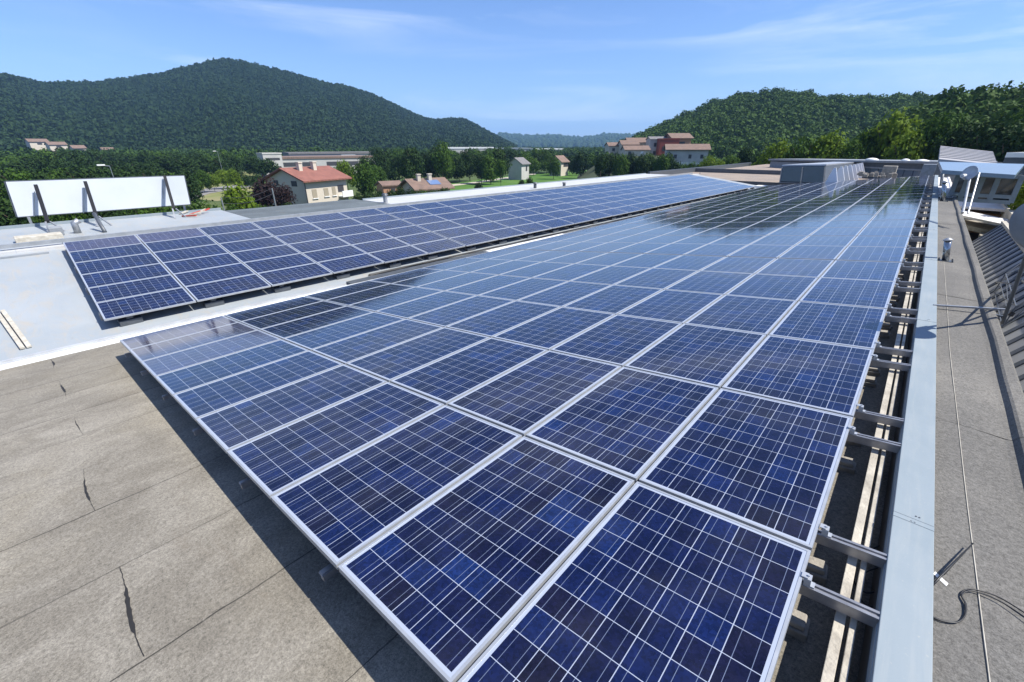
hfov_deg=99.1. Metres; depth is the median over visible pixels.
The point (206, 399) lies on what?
solar panel
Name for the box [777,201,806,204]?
solar panel
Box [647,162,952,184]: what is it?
roof deck
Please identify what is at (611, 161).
tree
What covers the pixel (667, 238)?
solar panel
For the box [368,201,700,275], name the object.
cable tray
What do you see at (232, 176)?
tree
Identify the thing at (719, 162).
tree
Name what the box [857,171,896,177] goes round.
rubble
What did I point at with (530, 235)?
concrete block
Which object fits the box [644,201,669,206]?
solar panel
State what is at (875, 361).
mounting rail
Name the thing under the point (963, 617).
cable
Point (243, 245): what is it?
solar panel
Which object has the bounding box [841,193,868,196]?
solar panel
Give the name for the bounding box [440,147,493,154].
warehouse
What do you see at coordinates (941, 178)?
vent pipe
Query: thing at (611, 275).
solar panel
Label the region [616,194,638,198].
solar panel
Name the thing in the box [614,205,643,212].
solar panel
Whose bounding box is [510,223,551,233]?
solar panel
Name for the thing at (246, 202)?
wire
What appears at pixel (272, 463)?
solar panel
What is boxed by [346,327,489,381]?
solar panel
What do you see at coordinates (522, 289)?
solar panel
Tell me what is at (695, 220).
solar panel
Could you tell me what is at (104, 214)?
tree
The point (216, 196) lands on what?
meadow
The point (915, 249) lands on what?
mounting rail
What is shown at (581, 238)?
solar panel
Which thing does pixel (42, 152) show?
tree
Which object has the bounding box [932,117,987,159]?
tree
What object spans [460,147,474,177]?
tree
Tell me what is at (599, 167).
tree
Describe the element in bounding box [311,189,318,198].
window
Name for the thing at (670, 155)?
tree
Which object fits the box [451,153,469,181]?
tree
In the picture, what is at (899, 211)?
solar panel
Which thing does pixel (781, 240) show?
solar panel
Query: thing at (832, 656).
support beam
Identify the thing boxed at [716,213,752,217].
solar panel
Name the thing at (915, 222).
mounting rail
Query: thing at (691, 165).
tree
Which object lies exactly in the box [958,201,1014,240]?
terrace building
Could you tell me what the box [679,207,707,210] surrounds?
solar panel
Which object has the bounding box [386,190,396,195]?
tree
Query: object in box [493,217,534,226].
solar panel
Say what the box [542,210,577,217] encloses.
solar panel
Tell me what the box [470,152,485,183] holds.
tree
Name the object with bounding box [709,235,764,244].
solar panel
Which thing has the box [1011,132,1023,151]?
tree
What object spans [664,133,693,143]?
house
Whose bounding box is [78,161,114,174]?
tree
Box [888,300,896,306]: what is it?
concrete block
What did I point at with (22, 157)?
tree
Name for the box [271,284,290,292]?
concrete block
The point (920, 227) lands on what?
mounting rail
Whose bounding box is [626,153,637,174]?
tree
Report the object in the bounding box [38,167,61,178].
tree
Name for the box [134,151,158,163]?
tree
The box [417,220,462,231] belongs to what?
solar panel
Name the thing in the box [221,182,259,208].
tree
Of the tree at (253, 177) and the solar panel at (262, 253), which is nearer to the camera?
the solar panel at (262, 253)
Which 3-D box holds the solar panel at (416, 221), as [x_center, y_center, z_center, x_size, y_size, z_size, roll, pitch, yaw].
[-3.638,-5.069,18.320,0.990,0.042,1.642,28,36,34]
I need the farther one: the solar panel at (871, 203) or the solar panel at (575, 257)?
the solar panel at (871, 203)
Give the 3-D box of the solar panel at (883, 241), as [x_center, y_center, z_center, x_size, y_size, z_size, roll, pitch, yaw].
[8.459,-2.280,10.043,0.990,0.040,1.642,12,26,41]
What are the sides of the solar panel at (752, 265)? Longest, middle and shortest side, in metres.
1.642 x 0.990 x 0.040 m
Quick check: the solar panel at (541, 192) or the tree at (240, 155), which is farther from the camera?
the tree at (240, 155)
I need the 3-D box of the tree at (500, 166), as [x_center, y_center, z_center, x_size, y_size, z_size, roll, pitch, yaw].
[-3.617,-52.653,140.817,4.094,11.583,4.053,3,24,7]
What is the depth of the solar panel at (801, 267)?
8.33 m
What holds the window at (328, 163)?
in the factory at (323, 160)
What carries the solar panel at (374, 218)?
on the industrial building at (144, 537)
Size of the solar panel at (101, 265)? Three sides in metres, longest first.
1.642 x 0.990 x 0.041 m
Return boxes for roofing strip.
[346,251,486,283]
[486,234,561,251]
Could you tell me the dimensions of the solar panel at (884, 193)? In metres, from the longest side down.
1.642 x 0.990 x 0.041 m
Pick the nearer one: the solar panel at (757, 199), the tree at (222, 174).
the solar panel at (757, 199)
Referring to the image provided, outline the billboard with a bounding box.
[4,175,190,232]
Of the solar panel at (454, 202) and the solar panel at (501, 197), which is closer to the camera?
the solar panel at (454, 202)
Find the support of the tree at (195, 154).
on the ground
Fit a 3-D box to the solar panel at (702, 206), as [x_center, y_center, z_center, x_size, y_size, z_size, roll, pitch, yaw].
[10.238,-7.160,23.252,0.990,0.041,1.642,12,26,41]
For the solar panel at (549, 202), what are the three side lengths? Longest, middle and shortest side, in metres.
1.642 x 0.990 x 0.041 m
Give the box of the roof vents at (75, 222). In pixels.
[47,212,106,234]
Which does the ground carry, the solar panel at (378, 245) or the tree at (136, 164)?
the tree at (136, 164)
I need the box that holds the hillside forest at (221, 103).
[0,57,517,151]
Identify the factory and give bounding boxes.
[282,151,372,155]
[282,155,373,172]
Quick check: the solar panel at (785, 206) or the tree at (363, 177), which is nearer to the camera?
the solar panel at (785, 206)
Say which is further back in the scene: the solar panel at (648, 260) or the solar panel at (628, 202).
the solar panel at (628, 202)
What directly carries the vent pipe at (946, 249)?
on the industrial building at (144, 537)
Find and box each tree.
[0,155,20,162]
[0,160,40,175]
[0,166,35,212]
[0,169,11,195]
[0,195,16,225]
[8,153,44,162]
[9,215,49,224]
[20,154,54,169]
[20,167,50,216]
[30,215,58,222]
[36,147,65,164]
[36,155,66,178]
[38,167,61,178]
[47,167,68,178]
[50,213,86,221]
[53,147,74,161]
[56,165,100,178]
[58,160,75,173]
[64,149,94,164]
[68,155,90,174]
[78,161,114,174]
[80,212,93,218]
[83,164,117,177]
[86,147,111,166]
[87,210,127,218]
[99,151,125,165]
[105,160,133,172]
[107,166,136,176]
[112,152,137,164]
[120,165,147,176]
[123,207,160,215]
[125,161,144,168]
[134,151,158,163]
[137,161,165,175]
[140,167,170,208]
[152,151,166,169]
[152,153,177,175]
[153,206,175,212]
[165,151,184,160]
[170,156,201,175]
[175,170,204,205]
[175,205,186,210]
[186,151,203,158]
[186,199,216,209]
[187,154,214,173]
[193,169,211,192]
[201,154,216,174]
[204,172,220,189]
[207,156,235,174]
[214,149,232,159]
[216,168,233,185]
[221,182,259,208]
[222,154,243,176]
[225,204,238,210]
[226,167,243,185]
[234,153,246,172]
[240,174,251,187]
[241,155,260,174]
[249,174,265,187]
[249,175,284,206]
[253,157,281,176]
[274,182,297,205]
[333,159,358,189]
[348,159,378,195]
[352,192,360,199]
[357,154,372,167]
[358,191,374,199]
[368,145,381,155]
[370,149,390,180]
[370,164,386,182]
[371,190,383,197]
[374,151,396,179]
[382,147,395,154]
[386,154,404,180]
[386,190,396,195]
[391,148,408,159]
[395,186,406,194]
[399,145,424,178]
[404,187,418,194]
[414,157,426,177]
[418,149,442,177]
[429,140,453,174]
[439,159,454,180]
[449,148,457,161]
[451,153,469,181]
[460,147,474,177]
[467,148,480,155]
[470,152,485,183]
[479,154,498,184]
[481,150,493,157]
[491,146,512,181]
[494,159,506,176]
[504,149,518,166]
[519,152,533,171]
[529,147,543,157]
[529,153,543,172]
[529,157,540,174]
[539,149,555,165]
[539,150,552,173]
[546,156,560,178]
[566,155,574,172]
[571,150,592,175]
[587,152,594,169]
[588,154,597,167]
[594,153,605,176]
[596,153,611,176]
[603,152,615,175]
[611,153,629,175]
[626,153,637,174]
[633,152,651,173]
[646,151,653,161]
[646,156,657,173]
[652,153,667,170]
[653,154,670,170]
[666,151,674,164]
[668,159,683,169]
[688,162,696,167]
[697,154,717,166]
[714,158,724,165]
[723,153,739,164]
[736,145,753,162]
[751,138,794,165]
[752,150,764,165]
[782,132,824,158]
[805,128,848,158]
[833,136,867,158]
[856,126,879,157]
[858,107,925,159]
[880,129,929,159]
[907,110,960,159]
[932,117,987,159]
[944,109,973,134]
[957,113,1023,151]
[990,120,1023,161]
[1001,107,1023,133]
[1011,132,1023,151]
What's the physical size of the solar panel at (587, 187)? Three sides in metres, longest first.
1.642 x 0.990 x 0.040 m
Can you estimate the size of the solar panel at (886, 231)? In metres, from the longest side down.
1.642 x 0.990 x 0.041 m
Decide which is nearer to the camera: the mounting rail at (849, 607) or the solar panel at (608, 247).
the mounting rail at (849, 607)
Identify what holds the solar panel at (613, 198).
on the support beam
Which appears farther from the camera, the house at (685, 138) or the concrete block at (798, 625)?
the house at (685, 138)
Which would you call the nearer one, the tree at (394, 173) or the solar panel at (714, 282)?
the solar panel at (714, 282)
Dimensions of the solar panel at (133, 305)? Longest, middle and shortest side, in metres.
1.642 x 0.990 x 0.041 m
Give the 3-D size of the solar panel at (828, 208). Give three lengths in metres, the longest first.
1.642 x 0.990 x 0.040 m
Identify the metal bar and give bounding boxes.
[933,304,1004,309]
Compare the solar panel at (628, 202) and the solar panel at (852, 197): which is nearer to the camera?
the solar panel at (852, 197)
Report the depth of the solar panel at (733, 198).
26.65 m
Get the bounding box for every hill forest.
[496,132,634,147]
[620,87,1005,163]
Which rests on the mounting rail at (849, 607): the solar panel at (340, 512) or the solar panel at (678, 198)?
the solar panel at (340, 512)
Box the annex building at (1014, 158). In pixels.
[1003,152,1023,175]
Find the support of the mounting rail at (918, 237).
attached to the industrial building at (144, 537)
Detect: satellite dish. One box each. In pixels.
[960,166,979,213]
[995,204,1023,323]
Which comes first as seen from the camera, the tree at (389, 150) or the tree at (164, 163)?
the tree at (164, 163)
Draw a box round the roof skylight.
[779,162,864,182]
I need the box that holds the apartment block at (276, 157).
[256,153,283,176]
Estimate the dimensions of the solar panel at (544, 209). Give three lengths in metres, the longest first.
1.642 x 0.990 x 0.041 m
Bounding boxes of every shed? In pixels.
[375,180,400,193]
[972,221,1023,392]
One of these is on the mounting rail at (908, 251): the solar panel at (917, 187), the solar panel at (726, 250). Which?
the solar panel at (726, 250)
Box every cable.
[853,545,878,607]
[933,588,1023,621]
[933,590,1023,622]
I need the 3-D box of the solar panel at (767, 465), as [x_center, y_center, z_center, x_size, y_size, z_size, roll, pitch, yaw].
[1.778,0.790,3.212,0.990,0.041,1.642,12,26,41]
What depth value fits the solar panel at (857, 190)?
23.76 m
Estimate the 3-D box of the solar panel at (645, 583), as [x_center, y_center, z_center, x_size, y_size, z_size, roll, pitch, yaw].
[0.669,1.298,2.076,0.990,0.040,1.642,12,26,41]
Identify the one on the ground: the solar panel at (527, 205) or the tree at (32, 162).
the tree at (32, 162)
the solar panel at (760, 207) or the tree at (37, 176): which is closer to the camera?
the solar panel at (760, 207)
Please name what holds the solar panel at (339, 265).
on the support beam
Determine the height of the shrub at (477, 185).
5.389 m
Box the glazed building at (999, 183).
[938,146,1023,203]
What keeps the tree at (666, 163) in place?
on the ground
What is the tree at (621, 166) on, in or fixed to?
on the ground
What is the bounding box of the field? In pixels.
[450,170,586,190]
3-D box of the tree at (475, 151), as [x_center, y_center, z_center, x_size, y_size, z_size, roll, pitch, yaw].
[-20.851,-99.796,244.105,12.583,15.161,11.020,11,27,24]
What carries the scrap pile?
on the industrial building at (144, 537)
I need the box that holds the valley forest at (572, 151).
[0,145,604,160]
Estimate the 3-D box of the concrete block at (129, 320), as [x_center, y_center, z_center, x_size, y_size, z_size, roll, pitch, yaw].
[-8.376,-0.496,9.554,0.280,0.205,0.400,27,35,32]
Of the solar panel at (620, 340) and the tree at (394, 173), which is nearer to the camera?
the solar panel at (620, 340)
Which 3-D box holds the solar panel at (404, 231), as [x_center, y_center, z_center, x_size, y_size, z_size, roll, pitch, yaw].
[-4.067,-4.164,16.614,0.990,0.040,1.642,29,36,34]
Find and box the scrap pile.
[179,208,209,216]
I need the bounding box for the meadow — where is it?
[192,172,255,200]
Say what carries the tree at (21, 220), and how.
on the ground
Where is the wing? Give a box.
[768,159,1002,181]
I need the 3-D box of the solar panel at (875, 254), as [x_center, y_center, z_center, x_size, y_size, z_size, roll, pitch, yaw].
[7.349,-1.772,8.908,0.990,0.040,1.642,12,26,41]
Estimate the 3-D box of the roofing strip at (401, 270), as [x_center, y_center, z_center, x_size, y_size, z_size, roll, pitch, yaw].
[-2.807,-2.454,14.208,0.260,0.040,5.400,21,31,39]
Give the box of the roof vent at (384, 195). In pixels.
[382,193,387,202]
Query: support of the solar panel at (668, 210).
on the rail
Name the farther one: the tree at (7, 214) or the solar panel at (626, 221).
the tree at (7, 214)
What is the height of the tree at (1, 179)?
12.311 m
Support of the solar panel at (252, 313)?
on the mounting rail at (874, 442)
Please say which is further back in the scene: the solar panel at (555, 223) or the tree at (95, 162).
the tree at (95, 162)
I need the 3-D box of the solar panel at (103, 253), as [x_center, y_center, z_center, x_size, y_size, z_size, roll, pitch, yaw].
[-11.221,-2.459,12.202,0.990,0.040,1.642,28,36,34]
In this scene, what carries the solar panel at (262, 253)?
on the support beam
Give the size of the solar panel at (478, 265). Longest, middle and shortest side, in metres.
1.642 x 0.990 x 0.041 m
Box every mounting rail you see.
[799,571,879,627]
[815,523,887,567]
[846,425,900,452]
[854,404,903,427]
[870,354,910,371]
[874,341,912,356]
[884,312,916,323]
[887,303,917,314]
[893,283,920,292]
[895,278,920,286]
[900,263,922,270]
[902,259,923,265]
[905,248,924,254]
[906,245,925,250]
[909,234,926,238]
[909,237,926,241]
[912,227,927,231]
[913,225,927,228]
[914,220,928,223]
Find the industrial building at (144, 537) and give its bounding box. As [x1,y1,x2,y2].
[0,173,1023,681]
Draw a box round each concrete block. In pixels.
[116,314,143,326]
[202,297,224,307]
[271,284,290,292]
[333,271,349,279]
[385,261,400,267]
[423,253,437,259]
[463,245,475,250]
[495,239,506,244]
[523,233,533,238]
[548,228,558,232]
[569,224,578,227]
[786,609,809,642]
[805,556,827,584]
[837,456,856,474]
[845,441,860,446]
[863,376,876,387]
[867,366,880,376]
[879,330,890,338]
[881,322,891,330]
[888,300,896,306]
[890,294,899,300]
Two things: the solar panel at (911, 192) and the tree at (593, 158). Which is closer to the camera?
the solar panel at (911, 192)
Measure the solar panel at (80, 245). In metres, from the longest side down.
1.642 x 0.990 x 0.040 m
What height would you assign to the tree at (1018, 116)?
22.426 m
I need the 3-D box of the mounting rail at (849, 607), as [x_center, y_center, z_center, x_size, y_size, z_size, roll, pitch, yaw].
[-2.152,0.436,5.371,10.287,1.290,0.048,20,31,37]
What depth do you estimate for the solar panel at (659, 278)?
8.52 m
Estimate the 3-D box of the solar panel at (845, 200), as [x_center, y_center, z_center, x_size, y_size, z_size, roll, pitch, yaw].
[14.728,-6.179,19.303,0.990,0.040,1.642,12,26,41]
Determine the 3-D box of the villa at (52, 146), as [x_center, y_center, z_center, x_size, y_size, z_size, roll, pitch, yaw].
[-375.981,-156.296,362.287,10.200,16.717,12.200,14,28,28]
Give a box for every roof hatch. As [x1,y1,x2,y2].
[880,166,897,177]
[920,164,936,175]
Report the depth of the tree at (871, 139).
67.77 m
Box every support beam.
[140,370,149,375]
[162,393,172,399]
[192,426,204,435]
[239,477,254,488]
[319,563,338,581]
[820,190,929,681]
[838,190,930,681]
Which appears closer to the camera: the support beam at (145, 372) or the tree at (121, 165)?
the support beam at (145, 372)
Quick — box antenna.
[934,543,973,585]
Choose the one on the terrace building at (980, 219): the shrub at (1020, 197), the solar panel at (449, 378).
the shrub at (1020, 197)
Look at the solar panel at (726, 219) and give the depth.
16.71 m
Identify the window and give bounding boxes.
[283,162,295,166]
[291,181,296,186]
[302,162,316,165]
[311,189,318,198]
[323,188,329,196]
[327,161,338,165]
[332,187,336,195]
[337,185,343,191]
[346,161,357,164]
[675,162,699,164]
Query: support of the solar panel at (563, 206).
on the support beam
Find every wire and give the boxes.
[223,193,272,203]
[944,269,990,681]
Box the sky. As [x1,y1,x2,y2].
[0,0,1023,136]
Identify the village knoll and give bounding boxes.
[577,156,712,178]
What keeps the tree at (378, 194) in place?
on the ground
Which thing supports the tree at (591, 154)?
on the ground
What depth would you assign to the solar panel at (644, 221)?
18.64 m
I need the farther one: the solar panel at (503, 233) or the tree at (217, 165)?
the tree at (217, 165)
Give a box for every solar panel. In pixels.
[63,235,141,251]
[68,243,150,262]
[74,253,159,274]
[80,263,170,287]
[87,275,182,302]
[95,287,195,320]
[120,315,237,351]
[129,322,257,362]
[136,228,205,243]
[141,330,280,377]
[144,235,216,252]
[153,244,228,262]
[155,339,308,396]
[162,253,241,274]
[173,263,255,287]
[173,350,342,420]
[185,274,270,301]
[196,364,386,453]
[198,222,260,235]
[208,229,272,244]
[219,236,285,252]
[224,296,323,322]
[227,382,443,499]
[230,244,299,262]
[241,301,345,329]
[243,253,315,273]
[251,217,307,228]
[257,263,332,286]
[260,306,372,338]
[263,223,320,236]
[271,405,521,569]
[275,230,334,244]
[283,312,404,350]
[288,237,349,253]
[298,212,348,222]
[302,245,365,262]
[305,281,389,300]
[310,218,361,229]
[312,319,442,364]
[317,253,383,273]
[323,224,377,236]
[325,284,412,305]
[337,231,392,244]
[338,208,385,217]
[338,436,633,681]
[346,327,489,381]
[348,287,441,311]
[351,214,398,223]
[352,238,408,253]
[364,219,412,230]
[368,245,427,262]
[369,268,441,283]
[375,205,418,213]
[376,291,476,318]
[380,225,430,237]
[389,210,431,219]
[390,337,547,404]
[391,270,468,286]
[395,232,446,244]
[402,215,447,225]
[408,202,446,209]
[408,295,514,326]
[411,239,464,253]
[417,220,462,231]
[417,272,496,290]
[422,206,460,214]
[424,258,484,269]
[433,226,480,238]
[435,211,474,219]
[437,199,472,205]
[446,259,512,271]
[446,275,528,294]
[446,301,559,337]
[447,350,620,436]
[449,203,486,210]
[449,216,492,225]
[449,233,497,246]
[458,481,810,681]
[463,196,496,202]
[463,208,501,215]
[465,222,507,231]
[466,249,521,258]
[473,260,539,274]
[475,200,510,207]
[478,212,517,220]
[479,278,567,300]
[481,227,526,239]
[485,194,517,199]
[490,205,524,211]
[490,250,546,259]
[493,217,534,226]
[493,307,615,350]
[498,198,531,204]
[500,262,571,277]
[503,209,540,216]
[503,241,554,249]
[507,192,537,197]
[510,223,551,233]
[512,202,545,208]
[517,251,576,261]
[517,281,610,306]
[519,214,556,221]
[522,195,549,201]
[526,241,578,250]
[526,367,718,482]
[528,190,554,194]
[528,206,559,213]
[532,264,608,280]
[534,199,563,205]
[535,218,573,228]
[537,235,580,241]
[539,193,567,198]
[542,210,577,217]
[544,251,607,263]
[545,188,571,192]
[549,203,578,209]
[550,314,682,367]
[551,242,607,251]
[553,197,582,202]
[557,192,583,196]
[558,215,594,223]
[558,235,605,241]
[560,187,586,191]
[562,229,603,234]
[563,285,662,313]
[564,207,594,214]
[568,201,595,206]
[571,266,650,284]
[572,195,596,200]
[573,190,598,194]
[575,253,641,265]
[576,185,599,189]
[579,211,611,219]
[579,242,635,252]
[583,204,611,210]
[583,235,631,241]
[584,198,612,203]
[585,229,626,234]
[587,193,611,197]
[587,224,623,228]
[588,188,611,192]
[591,184,612,187]
[598,208,628,215]
[599,202,627,207]
[601,196,626,201]
[602,191,624,195]
[604,174,928,199]
[604,186,623,190]
[608,219,643,223]
[608,223,648,228]
[609,229,651,234]
[610,243,670,253]
[612,235,660,242]
[612,254,681,267]
[614,199,640,204]
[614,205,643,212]
[614,268,697,289]
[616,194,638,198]
[617,189,636,193]
[618,289,723,323]
[624,323,765,389]
[625,215,659,219]
[628,188,650,191]
[628,197,654,202]
[628,219,663,223]
[629,203,656,209]
[630,192,650,196]
[631,223,672,228]
[635,228,681,234]
[639,388,852,551]
[640,235,692,242]
[641,191,662,194]
[642,211,674,215]
[643,195,665,199]
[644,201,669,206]
[645,243,706,254]
[648,215,678,218]
[650,218,689,223]
[653,255,725,270]
[655,193,676,197]
[655,198,680,203]
[656,223,697,228]
[659,208,686,211]
[664,211,692,214]
[664,228,711,234]
[665,271,753,294]
[668,196,691,201]
[668,214,702,218]
[671,205,698,208]
[674,235,727,243]
[676,218,712,222]
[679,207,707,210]
[684,203,706,205]
[684,244,746,256]
[685,295,796,336]
[686,210,716,213]
[686,222,727,227]
[691,204,718,207]
[693,213,727,217]
[696,228,743,234]
[697,200,718,202]
[697,207,726,210]
[700,257,775,273]
[701,217,741,222]
[703,202,726,204]
[705,198,726,200]
[707,209,740,213]
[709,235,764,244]
[712,204,736,206]
[715,199,737,201]
[715,222,757,227]
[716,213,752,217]
[720,206,749,209]
[722,335,873,416]
[723,197,744,199]
[723,201,746,203]
[726,274,817,301]
[728,245,793,258]
[730,198,756,201]
[730,203,758,206]
[730,228,779,235]
[731,195,751,197]
[731,217,769,221]
[732,209,762,212]
[740,200,767,203]
[741,196,763,198]
[744,205,773,208]
[745,212,780,216]
[747,221,792,227]
[749,194,770,196]
[749,236,807,245]
[750,197,776,200]
[753,202,781,205]
[755,208,790,212]
[755,258,833,278]
[760,216,802,221]
[761,195,783,197]
[762,199,790,202]
[767,193,789,195]
[767,228,818,235]
[769,204,799,207]
[769,301,886,349]
[771,196,798,199]
[774,211,811,215]
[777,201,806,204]
[778,245,846,260]
[781,194,803,196]
[782,221,829,227]
[784,207,819,211]
[785,198,813,201]
[787,192,808,194]
[793,195,820,198]
[793,203,826,207]
[795,215,837,220]
[797,236,855,247]
[799,277,895,308]
[801,193,825,195]
[802,200,832,203]
[805,210,844,215]
[807,191,829,193]
[809,197,838,200]
[810,227,863,236]
[814,206,850,210]
[816,194,843,197]
[821,260,901,280]
[822,202,856,206]
[822,220,869,227]
[823,192,847,194]
[828,190,851,192]
[829,199,860,202]
[831,214,875,220]
[833,188,855,190]
[835,196,864,199]
[836,246,905,261]
[839,209,879,214]
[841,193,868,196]
[846,191,871,193]
[847,205,883,209]
[848,236,909,247]
[850,189,874,191]
[852,201,887,205]
[854,187,877,189]
[857,227,912,235]
[858,197,890,201]
[862,195,892,198]
[866,220,914,226]
[867,192,895,195]
[871,190,897,192]
[872,213,916,219]
[874,187,899,190]
[877,208,918,213]
[878,185,901,187]
[882,204,919,208]
[885,200,920,204]
[889,196,921,200]
[892,193,922,197]
[894,191,923,194]
[897,188,924,191]
[900,186,925,188]
[901,184,925,186]
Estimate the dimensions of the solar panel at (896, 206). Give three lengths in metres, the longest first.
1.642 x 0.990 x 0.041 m
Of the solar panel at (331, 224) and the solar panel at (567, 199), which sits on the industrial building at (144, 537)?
the solar panel at (331, 224)
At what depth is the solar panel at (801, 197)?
22.83 m
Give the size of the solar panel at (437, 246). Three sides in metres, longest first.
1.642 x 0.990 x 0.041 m
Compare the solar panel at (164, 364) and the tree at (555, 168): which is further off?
the tree at (555, 168)
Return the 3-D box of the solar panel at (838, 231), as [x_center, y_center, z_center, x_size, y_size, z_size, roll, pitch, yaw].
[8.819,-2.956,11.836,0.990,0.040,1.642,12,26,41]
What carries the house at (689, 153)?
on the village knoll
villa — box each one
[24,139,49,149]
[44,142,67,150]
[68,145,86,149]
[99,147,112,150]
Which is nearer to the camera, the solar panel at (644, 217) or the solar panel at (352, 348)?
the solar panel at (352, 348)
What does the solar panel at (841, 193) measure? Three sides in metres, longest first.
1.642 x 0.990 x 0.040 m
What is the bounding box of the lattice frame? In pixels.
[994,263,1023,327]
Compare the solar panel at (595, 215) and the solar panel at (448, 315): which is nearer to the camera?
the solar panel at (448, 315)
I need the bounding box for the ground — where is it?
[91,156,583,218]
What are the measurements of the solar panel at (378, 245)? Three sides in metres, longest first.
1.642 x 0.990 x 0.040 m
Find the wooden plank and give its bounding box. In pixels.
[0,309,31,349]
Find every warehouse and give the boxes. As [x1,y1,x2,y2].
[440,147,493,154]
[496,148,530,151]
[531,148,562,151]
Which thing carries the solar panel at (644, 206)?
on the support beam
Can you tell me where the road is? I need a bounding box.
[193,185,250,197]
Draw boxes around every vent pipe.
[938,180,947,201]
[938,238,953,262]
[939,173,943,185]
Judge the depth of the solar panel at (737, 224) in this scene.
14.94 m
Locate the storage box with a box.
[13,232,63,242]
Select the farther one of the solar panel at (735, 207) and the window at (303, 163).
the window at (303, 163)
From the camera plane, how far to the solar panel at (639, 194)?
28.85 m
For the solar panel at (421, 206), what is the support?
on the support beam
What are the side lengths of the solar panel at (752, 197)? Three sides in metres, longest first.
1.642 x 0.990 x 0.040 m
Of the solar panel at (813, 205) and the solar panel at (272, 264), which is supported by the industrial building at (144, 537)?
the solar panel at (272, 264)
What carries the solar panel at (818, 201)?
on the rail
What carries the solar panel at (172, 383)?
on the rail
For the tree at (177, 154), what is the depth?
196.06 m
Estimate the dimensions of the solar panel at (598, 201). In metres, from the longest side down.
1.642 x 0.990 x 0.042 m
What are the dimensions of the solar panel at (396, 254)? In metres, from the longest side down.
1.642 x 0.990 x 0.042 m
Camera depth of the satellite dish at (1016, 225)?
4.64 m
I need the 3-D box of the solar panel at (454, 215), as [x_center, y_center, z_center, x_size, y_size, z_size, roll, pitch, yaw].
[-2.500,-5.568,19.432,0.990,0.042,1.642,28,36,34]
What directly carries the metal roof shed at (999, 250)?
on the ground
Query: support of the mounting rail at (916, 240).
attached to the industrial building at (144, 537)
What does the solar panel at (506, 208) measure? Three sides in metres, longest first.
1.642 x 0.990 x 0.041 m
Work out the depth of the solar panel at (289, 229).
15.49 m
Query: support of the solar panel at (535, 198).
on the industrial building at (144, 537)
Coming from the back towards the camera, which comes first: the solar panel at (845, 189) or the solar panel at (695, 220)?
the solar panel at (845, 189)
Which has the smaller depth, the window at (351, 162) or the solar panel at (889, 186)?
the solar panel at (889, 186)
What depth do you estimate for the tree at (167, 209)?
41.17 m
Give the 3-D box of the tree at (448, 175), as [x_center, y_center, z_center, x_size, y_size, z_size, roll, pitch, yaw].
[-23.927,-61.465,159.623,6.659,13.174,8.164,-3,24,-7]
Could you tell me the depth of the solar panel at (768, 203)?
21.26 m
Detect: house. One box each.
[262,161,353,204]
[397,173,454,193]
[508,157,530,179]
[548,155,569,175]
[604,142,618,155]
[617,140,639,155]
[620,145,650,155]
[625,138,645,144]
[645,136,667,155]
[655,138,679,155]
[663,144,710,169]
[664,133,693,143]
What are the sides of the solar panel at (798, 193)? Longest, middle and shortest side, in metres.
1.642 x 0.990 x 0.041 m
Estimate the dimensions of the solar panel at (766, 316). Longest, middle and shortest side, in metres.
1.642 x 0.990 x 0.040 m
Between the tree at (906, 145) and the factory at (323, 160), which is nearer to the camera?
the tree at (906, 145)
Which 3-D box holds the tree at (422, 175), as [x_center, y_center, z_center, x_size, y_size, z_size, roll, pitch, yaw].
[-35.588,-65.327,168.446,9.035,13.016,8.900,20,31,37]
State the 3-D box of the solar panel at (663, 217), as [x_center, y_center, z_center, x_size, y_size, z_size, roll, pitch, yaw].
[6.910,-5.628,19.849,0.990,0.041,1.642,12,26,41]
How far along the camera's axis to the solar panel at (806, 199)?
21.76 m
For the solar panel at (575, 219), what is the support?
on the support beam
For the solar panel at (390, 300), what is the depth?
8.88 m
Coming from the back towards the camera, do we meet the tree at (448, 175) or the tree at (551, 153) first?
the tree at (551, 153)
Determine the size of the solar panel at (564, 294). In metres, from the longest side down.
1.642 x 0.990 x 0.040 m
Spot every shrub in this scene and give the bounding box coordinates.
[474,182,482,187]
[526,177,531,183]
[1008,181,1023,209]
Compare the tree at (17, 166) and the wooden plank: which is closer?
the wooden plank
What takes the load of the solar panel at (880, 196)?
on the rail
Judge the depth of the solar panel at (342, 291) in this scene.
10.21 m
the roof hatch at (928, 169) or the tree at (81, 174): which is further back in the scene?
the tree at (81, 174)
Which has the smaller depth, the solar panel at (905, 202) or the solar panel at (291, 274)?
the solar panel at (291, 274)
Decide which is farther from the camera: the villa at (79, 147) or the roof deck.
the villa at (79, 147)
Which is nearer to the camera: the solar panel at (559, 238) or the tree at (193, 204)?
the solar panel at (559, 238)
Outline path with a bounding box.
[452,173,535,185]
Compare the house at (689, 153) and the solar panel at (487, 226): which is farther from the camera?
the house at (689, 153)
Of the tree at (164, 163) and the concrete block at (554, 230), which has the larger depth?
the tree at (164, 163)
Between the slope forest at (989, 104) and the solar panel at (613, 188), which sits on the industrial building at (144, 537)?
the solar panel at (613, 188)
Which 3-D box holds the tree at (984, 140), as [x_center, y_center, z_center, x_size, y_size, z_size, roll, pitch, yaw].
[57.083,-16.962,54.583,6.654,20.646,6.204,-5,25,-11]
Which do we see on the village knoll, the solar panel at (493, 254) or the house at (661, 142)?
the house at (661, 142)
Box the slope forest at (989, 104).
[845,80,1023,159]
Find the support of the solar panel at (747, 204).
on the rail
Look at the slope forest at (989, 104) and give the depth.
110.06 m
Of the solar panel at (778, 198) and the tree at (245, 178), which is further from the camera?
the tree at (245, 178)
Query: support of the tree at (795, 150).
on the ground

